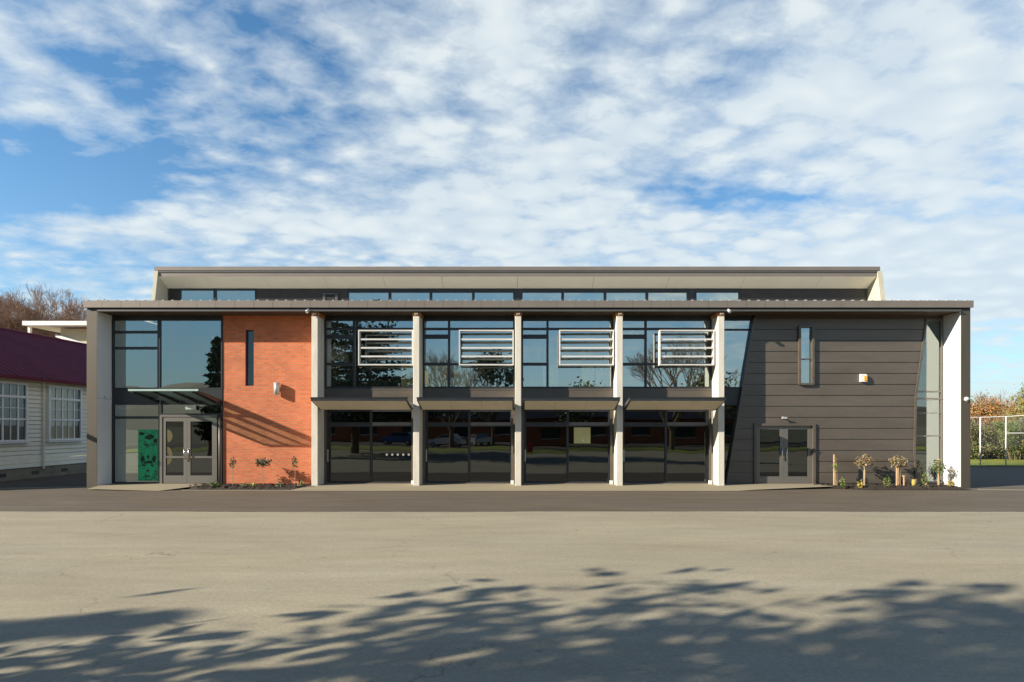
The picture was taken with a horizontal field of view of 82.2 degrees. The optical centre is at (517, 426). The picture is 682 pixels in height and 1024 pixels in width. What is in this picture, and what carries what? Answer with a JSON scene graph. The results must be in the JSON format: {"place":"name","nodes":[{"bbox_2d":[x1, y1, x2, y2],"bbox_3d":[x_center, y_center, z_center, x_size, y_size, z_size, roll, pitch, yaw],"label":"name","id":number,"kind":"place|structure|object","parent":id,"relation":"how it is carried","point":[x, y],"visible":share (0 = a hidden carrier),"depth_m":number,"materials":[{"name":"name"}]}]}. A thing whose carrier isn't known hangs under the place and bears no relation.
{"place":"outdoors","nodes":[
{"label":"outdoors","id":0,"kind":"place"},
{"bbox_2d":[0,327,86,481],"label":"classroom block","id":1,"kind":"structure","parent":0,"point":[43,398],"depth_m":27.33,"materials":[{"name":"white paint"}]},
{"bbox_2d":[0,381,30,443],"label":"window","id":2,"kind":"structure","parent":1,"relation":"in","point":[13,395],"depth_m":25.19,"materials":[{"name":"white paint"}]},
{"bbox_2d":[45,385,84,441],"bbox_3d":[-21.600,-0.585,28.025,0.200,2.630,2.210,0,0,0],"label":"window","id":3,"kind":"structure","parent":1,"relation":"in","point":[64,404],"depth_m":27.95,"materials":[{"name":"white paint"}]},
{"bbox_2d":[22,321,154,455],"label":"covered block","id":4,"kind":"structure","parent":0,"point":[75,331],"depth_m":45.10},
{"bbox_2d":[88,483,829,490],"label":"pavement","id":5,"kind":"structure","parent":0,"point":[509,487],"depth_m":21.64,"materials":[{"name":"concrete"}]},
{"bbox_2d":[0,511,1023,681],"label":"yard","id":6,"kind":"structure","parent":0,"point":[516,596],"depth_m":8.04,"materials":[{"name":"grey concrete"}]},
{"bbox_2d":[0,456,1023,511],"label":"asphalt road","id":7,"kind":"structure","parent":0,"point":[974,498],"depth_m":18.65,"materials":[{"name":"grey asphalt"}]},
{"bbox_2d":[0,486,86,488],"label":"kerb","id":8,"kind":"structure","parent":7,"relation":"on","point":[44,487],"depth_m":21.99,"materials":[{"name":"concrete"}]},
{"bbox_2d":[181,490,287,490],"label":"kerb","id":9,"kind":"structure","parent":7,"relation":"on","point":[234,490],"depth_m":21.25,"materials":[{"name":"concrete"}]},
{"bbox_2d":[185,483,311,489],"bbox_3d":[-10.200,2.254,22.060,4.800,0.120,1.440,0,0,0],"label":"garden bed","id":10,"kind":"object","parent":7,"relation":"on","point":[260,486],"visible":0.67,"depth_m":21.62,"materials":[{"name":"brown soil"}]},
{"bbox_2d":[209,481,220,487],"bbox_3d":[-11.197,2.143,21.708,0.521,0.284,0.253,0,0,0],"label":"shrub","id":11,"kind":"object","parent":10,"relation":"on","point":[214,485],"visible":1,"depth_m":21.66,"materials":[{"name":"green plant"}]},
{"bbox_2d":[229,457,236,484],"bbox_3d":[-10.738,1.725,22.086,0.300,1.151,0.255,0,0,0],"label":"young tree","id":12,"kind":"object","parent":10,"relation":"on","point":[232,462],"visible":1,"depth_m":22.07,"materials":[{"name":"brown plant"}]},
{"bbox_2d":[255,457,271,482],"bbox_3d":[-9.662,1.734,22.269,0.609,1.134,0.498,0,0,0],"label":"young tree","id":13,"kind":"object","parent":10,"relation":"on","point":[262,462],"visible":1,"depth_m":22.24,"materials":[{"name":"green plant"}]},
{"bbox_2d":[291,456,298,473],"bbox_3d":[-8.483,1.703,22.305,0.287,1.195,0.296,0,0,0],"label":"young tree","id":14,"kind":"object","parent":10,"relation":"on","point":[294,461],"visible":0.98,"depth_m":22.28,"materials":[{"name":"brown plant"}]},
{"bbox_2d":[83,267,973,487],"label":"school hall","id":15,"kind":"structure","parent":7,"relation":"on","point":[517,375],"depth_m":22.77,"materials":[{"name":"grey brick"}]},
{"bbox_2d":[112,403,159,483],"bbox_3d":[-14.810,0.664,22.800,1.860,3.111,0.110,0,0,0],"label":"entrance window","id":16,"kind":"structure","parent":15,"relation":"in","point":[114,417],"depth_m":22.74,"materials":[{"name":"grey metal"}]},
{"bbox_2d":[138,430,157,480],"bbox_3d":[-14.359,1.119,22.785,0.777,1.990,0.010,0,0,0],"label":"green poster","id":17,"kind":"object","parent":15,"relation":"attached to","point":[147,455],"visible":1,"depth_m":22.78,"materials":[{"name":"paper"}]},
{"bbox_2d":[112,319,222,388],"bbox_3d":[-13.599,-2.803,22.800,4.283,2.726,0.110,0,0,0],"label":"entrance window","id":18,"kind":"structure","parent":15,"relation":"in","point":[159,321],"depth_m":22.75,"materials":[{"name":"black glass"}]},
{"bbox_2d":[166,446,172,464],"bbox_3d":[-13.522,1.138,22.770,0.247,0.719,0.004,0,0,0],"label":"window decal","id":19,"kind":"object","parent":15,"relation":"attached to","point":[169,452],"depth_m":22.77},
{"bbox_2d":[167,429,172,441],"bbox_3d":[-13.511,0.371,22.770,0.226,0.502,0.004,0,0,0],"label":"window decal","id":20,"kind":"object","parent":15,"relation":"attached to","point":[169,435],"depth_m":22.77},
{"bbox_2d":[162,417,186,482],"bbox_3d":[-13.308,0.926,22.741,0.950,2.557,0.138,0,0,0],"label":"door","id":21,"kind":"structure","parent":15,"relation":"in","point":[176,471],"depth_m":22.78,"materials":[{"name":"metal"}]},
{"bbox_2d":[185,405,195,409],"bbox_3d":[-12.636,-0.719,22.657,0.380,0.170,0.085,0,0,0],"label":"light fitting","id":22,"kind":"object","parent":15,"relation":"hanging from","point":[190,407],"visible":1,"depth_m":22.62,"materials":[{"name":"white paint"}]},
{"bbox_2d":[187,417,214,482],"bbox_3d":[-12.279,0.926,22.741,1.096,2.557,0.138,0,0,0],"label":"door","id":23,"kind":"structure","parent":15,"relation":"in","point":[200,430],"depth_m":22.78,"materials":[{"name":"metal"}]},
{"bbox_2d":[179,289,256,299],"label":"clerestory window","id":24,"kind":"structure","parent":15,"relation":"in","point":[184,294],"depth_m":26.73,"materials":[{"name":"blue glass"}]},
{"bbox_2d":[246,330,253,385],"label":"slit window","id":25,"kind":"structure","parent":15,"relation":"in","point":[249,333],"depth_m":22.89,"materials":[{"name":"black glass"}]},
{"bbox_2d":[274,382,279,394],"bbox_3d":[-9.297,-1.459,22.645,0.210,0.460,0.260,0,0,0],"label":"wall light","id":26,"kind":"object","parent":15,"relation":"attached to","point":[276,388],"visible":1,"depth_m":22.54,"materials":[{"name":"silver metal"}]},
{"bbox_2d":[325,319,412,387],"bbox_3d":[-5.715,-2.819,22.800,3.560,2.695,0.110,0,0,0],"label":"upper window","id":27,"kind":"structure","parent":15,"relation":"in","point":[327,336],"depth_m":22.75,"materials":[{"name":"black metal"}]},
{"bbox_2d":[327,410,411,482],"bbox_3d":[-5.715,0.784,22.762,3.360,2.873,0.185,0,0,0],"label":"sliding door","id":28,"kind":"structure","parent":15,"relation":"in","point":[359,442],"depth_m":22.80,"materials":[{"name":"black glass"}]},
{"bbox_2d":[347,289,514,300],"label":"clerestory window","id":29,"kind":"structure","parent":15,"relation":"in","point":[352,294],"depth_m":26.73,"materials":[{"name":"blue glass"}]},
{"bbox_2d":[425,410,510,482],"bbox_3d":[-1.900,0.784,22.762,3.370,2.873,0.185,0,0,0],"label":"sliding door","id":30,"kind":"structure","parent":15,"relation":"in","point":[462,446],"depth_m":22.80,"materials":[{"name":"black glass"}]},
{"bbox_2d":[423,319,514,387],"bbox_3d":[-1.900,-2.819,22.800,3.570,2.695,0.110,0,0,0],"label":"upper window","id":31,"kind":"structure","parent":15,"relation":"in","point":[425,336],"depth_m":22.74,"materials":[{"name":"black glass"}]},
{"bbox_2d":[521,319,612,387],"bbox_3d":[1.915,-2.819,22.800,3.560,2.695,0.110,0,0,0],"label":"upper window","id":32,"kind":"structure","parent":15,"relation":"in","point":[523,336],"depth_m":22.74,"materials":[{"name":"black glass"}]},
{"bbox_2d":[524,410,609,482],"bbox_3d":[1.915,0.784,22.762,3.360,2.873,0.185,0,0,0],"label":"sliding door","id":33,"kind":"structure","parent":15,"relation":"in","point":[551,454],"depth_m":22.80,"materials":[{"name":"black glass"}]},
{"bbox_2d":[574,427,589,442],"bbox_3d":[2.498,0.352,22.779,0.642,0.622,0.009,0,0,0],"label":"paper notice","id":34,"kind":"object","parent":15,"relation":"attached to","point":[581,434],"visible":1,"depth_m":22.78,"materials":[{"name":"yellow paper"}]},
{"bbox_2d":[521,289,688,299],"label":"clerestory window","id":35,"kind":"structure","parent":15,"relation":"in","point":[526,294],"depth_m":26.73,"materials":[{"name":"blue glass"}]},
{"bbox_2d":[623,409,708,482],"bbox_3d":[5.725,0.784,22.762,3.360,2.873,0.185,0,0,0],"label":"sliding door","id":36,"kind":"structure","parent":15,"relation":"in","point":[660,446],"depth_m":22.80,"materials":[{"name":"black glass"}]},
{"bbox_2d":[623,319,710,387],"bbox_3d":[5.725,-2.819,22.800,3.560,2.695,0.110,0,0,0],"label":"upper window","id":37,"kind":"structure","parent":15,"relation":"in","point":[625,336],"depth_m":22.75,"materials":[{"name":"black metal"}]},
{"bbox_2d":[695,289,739,300],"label":"clerestory window","id":38,"kind":"structure","parent":15,"relation":"in","point":[700,294],"depth_m":26.73,"materials":[{"name":"blue glass"}]},
{"bbox_2d":[724,404,737,482],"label":"corner window","id":39,"kind":"structure","parent":15,"relation":"in","point":[730,410],"depth_m":22.90,"materials":[{"name":"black glass"}]},
{"bbox_2d":[724,319,751,388],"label":"corner window","id":40,"kind":"structure","parent":15,"relation":"in","point":[724,319],"depth_m":22.85,"materials":[{"name":"black metal"}]},
{"bbox_2d":[757,426,783,482],"bbox_3d":[9.788,1.094,22.771,1.082,2.223,0.138,0,0,0],"label":"door","id":41,"kind":"structure","parent":15,"relation":"in","point":[770,439],"depth_m":22.81,"materials":[{"name":"metal"}]},
{"bbox_2d":[784,426,811,482],"bbox_3d":[10.875,1.094,22.771,1.078,2.223,0.138,0,0,0],"label":"door","id":42,"kind":"structure","parent":15,"relation":"in","point":[797,439],"depth_m":22.81,"materials":[{"name":"metal"}]},
{"bbox_2d":[798,325,814,384],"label":"slit window","id":43,"kind":"structure","parent":15,"relation":"in","point":[812,328],"depth_m":22.65,"materials":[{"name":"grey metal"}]},
{"bbox_2d":[859,374,866,381],"bbox_3d":[13.361,-1.872,22.675,0.240,0.300,0.125,0,0,0],"label":"alarm box","id":44,"kind":"object","parent":15,"relation":"attached to","point":[862,377],"visible":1,"depth_m":22.64,"materials":[{"name":"white paint"}]},
{"bbox_2d":[916,319,942,482],"bbox_3d":[15.730,-0.984,22.920,1.660,6.408,0.110,0,0,0],"label":"corner window","id":45,"kind":"structure","parent":15,"relation":"in","point":[929,428],"depth_m":22.92,"materials":[{"name":"glass"}]},
{"bbox_2d":[809,483,969,489],"bbox_3d":[13.775,2.254,22.065,5.550,0.120,1.430,0,0,0],"label":"garden bed","id":46,"kind":"object","parent":7,"relation":"on","point":[901,486],"visible":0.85,"depth_m":21.71,"materials":[{"name":"brown soil"}]},
{"bbox_2d":[832,455,838,484],"bbox_3d":[12.013,1.690,22.208,0.232,1.240,0.202,0,0,-21],"label":"young tree","id":47,"kind":"object","parent":46,"relation":"on","point":[834,466],"visible":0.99,"depth_m":22.21,"materials":[{"name":"beige plant"}]},
{"bbox_2d":[840,477,846,487],"bbox_3d":[12.007,2.076,21.646,0.228,0.441,0.263,0,0,0],"label":"shrub","id":48,"kind":"object","parent":46,"relation":"on","point":[843,480],"visible":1,"depth_m":21.62,"materials":[{"name":"green plant"}]},
{"bbox_2d":[857,480,863,487],"bbox_3d":[12.637,2.137,21.650,0.266,0.340,0.250,0,0,24],"label":"shrub","id":49,"kind":"object","parent":46,"relation":"on","point":[860,483],"visible":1,"depth_m":21.64,"materials":[{"name":"yellow plant"}]},
{"bbox_2d":[854,453,874,484],"bbox_3d":[13.113,1.665,22.196,0.605,1.289,0.661,0,0,-43],"label":"young tree","id":50,"kind":"object","parent":46,"relation":"on","point":[862,462],"visible":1,"depth_m":22.14,"materials":[{"name":"beige plant"}]},
{"bbox_2d":[883,474,891,486],"bbox_3d":[13.629,2.027,21.652,0.318,0.524,0.233,0,0,0],"label":"shrub","id":51,"kind":"object","parent":46,"relation":"on","point":[884,480],"visible":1,"depth_m":21.64,"materials":[{"name":"green plant"}]},
{"bbox_2d":[888,455,907,485],"bbox_3d":[14.404,1.691,22.205,0.658,1.237,0.642,0,0,0],"label":"young tree","id":52,"kind":"object","parent":46,"relation":"on","point":[894,461],"visible":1,"depth_m":22.19,"materials":[{"name":"beige plant"}]},
{"bbox_2d":[920,472,930,487],"bbox_3d":[15.034,1.988,21.655,0.294,0.641,0.271,0,0,0],"label":"shrub","id":53,"kind":"object","parent":46,"relation":"on","point":[924,480],"visible":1,"depth_m":21.64,"materials":[{"name":"green plant"}]},
{"bbox_2d":[931,459,945,484],"bbox_3d":[15.932,1.770,22.192,0.518,1.080,0.432,0,0,0],"label":"young tree","id":54,"kind":"object","parent":46,"relation":"on","point":[939,467],"visible":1,"depth_m":22.21,"materials":[{"name":"green plant"}]},
{"bbox_2d":[946,462,954,476],"bbox_3d":[16.310,1.821,22.093,0.279,0.958,0.262,0,0,38],"label":"young tree","id":55,"kind":"object","parent":46,"relation":"on","point":[949,471],"visible":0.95,"depth_m":22.09,"materials":[{"name":"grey plant"}]},
{"bbox_2d":[946,480,955,486],"bbox_3d":[15.960,2.142,21.656,0.346,0.301,0.239,0,0,0],"label":"shrub","id":56,"kind":"object","parent":46,"relation":"on","point":[950,483],"visible":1,"depth_m":21.63,"materials":[{"name":"yellow plant"}]},
{"bbox_2d":[980,489,1020,489],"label":"kerb","id":57,"kind":"structure","parent":7,"relation":"on","point":[1000,489],"depth_m":21.51,"materials":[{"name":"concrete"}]},
{"bbox_2d":[0,0,1023,424],"label":"sky","id":58,"kind":"structure","parent":0,"point":[137,137],"materials":[{"name":"blue"}]},
{"bbox_2d":[970,454,1023,465],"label":"lawn","id":59,"kind":"structure","parent":0,"point":[984,462],"depth_m":37.31,"materials":[{"name":"green plant"}]},
{"bbox_2d":[970,419,1000,458],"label":"hedge bush","id":60,"kind":"object","parent":59,"relation":"on","point":[972,442],"visible":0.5,"depth_m":41.00,"materials":[{"name":"green plant"}]},
{"bbox_2d":[971,420,1015,458],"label":"hedge bush","id":61,"kind":"object","parent":59,"relation":"on","point":[988,453],"visible":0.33,"depth_m":41.68,"materials":[{"name":"green plant"}]},
{"bbox_2d":[970,390,1021,429],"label":"autumn tree","id":62,"kind":"object","parent":59,"relation":"on","point":[990,410],"visible":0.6,"depth_m":63.04,"materials":[{"name":"orange plant"}]},
{"bbox_2d":[970,389,1021,422],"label":"bare tree","id":63,"kind":"object","parent":59,"relation":"on","point":[981,397],"visible":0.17,"depth_m":73.91,"materials":[{"name":"brown plant"}]},
{"bbox_2d":[970,415,1023,465],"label":"wire fence","id":64,"kind":"object","parent":59,"relation":"on","point":[1005,440],"visible":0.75,"depth_m":34.42,"materials":[{"name":"grey metal"}]},
{"bbox_2d":[986,424,1023,458],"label":"hedge bush","id":65,"kind":"object","parent":59,"relation":"on","point":[992,437],"visible":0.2,"depth_m":41.58,"materials":[{"name":"green plant"}]},
{"bbox_2d":[989,417,1023,459],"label":"hedge bush","id":66,"kind":"object","parent":59,"relation":"on","point":[997,424],"visible":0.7,"depth_m":40.47,"materials":[{"name":"green plant"}]},
{"bbox_2d":[991,397,1023,426],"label":"autumn tree","id":67,"kind":"object","parent":59,"relation":"on","point":[1014,407],"visible":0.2,"depth_m":67.49,"materials":[{"name":"brown plant"}]},
{"bbox_2d":[1002,382,1023,426],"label":"autumn tree","id":68,"kind":"object","parent":59,"relation":"on","point":[1020,403],"visible":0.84,"depth_m":58.91,"materials":[{"name":"yellow plant"}]},
{"bbox_2d":[1013,416,1023,456],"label":"hedge bush","id":69,"kind":"object","parent":59,"relation":"on","point":[1021,442],"visible":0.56,"depth_m":40.67,"materials":[{"name":"green plant"}]},
{"label":"ground","id":70,"kind":"structure","parent":0,"visible":0},
{"bbox_2d":[0,285,80,334],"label":"bare tree","id":71,"kind":"object","parent":70,"relation":"on","point":[1,323],"visible":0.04,"depth_m":74.24,"materials":[{"name":"brown plant"}]},
{"bbox_2d":[7,305,86,337],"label":"bare tree","id":72,"kind":"object","parent":70,"relation":"on","point":[37,332],"visible":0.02,"depth_m":70.33,"materials":[{"name":"brown plant"}]},
{"bbox_2d":[0,283,105,336],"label":"bare tree","id":73,"kind":"object","parent":70,"relation":"on","point":[36,311],"visible":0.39,"depth_m":63.98,"materials":[{"name":"brown plant"}]}
]}

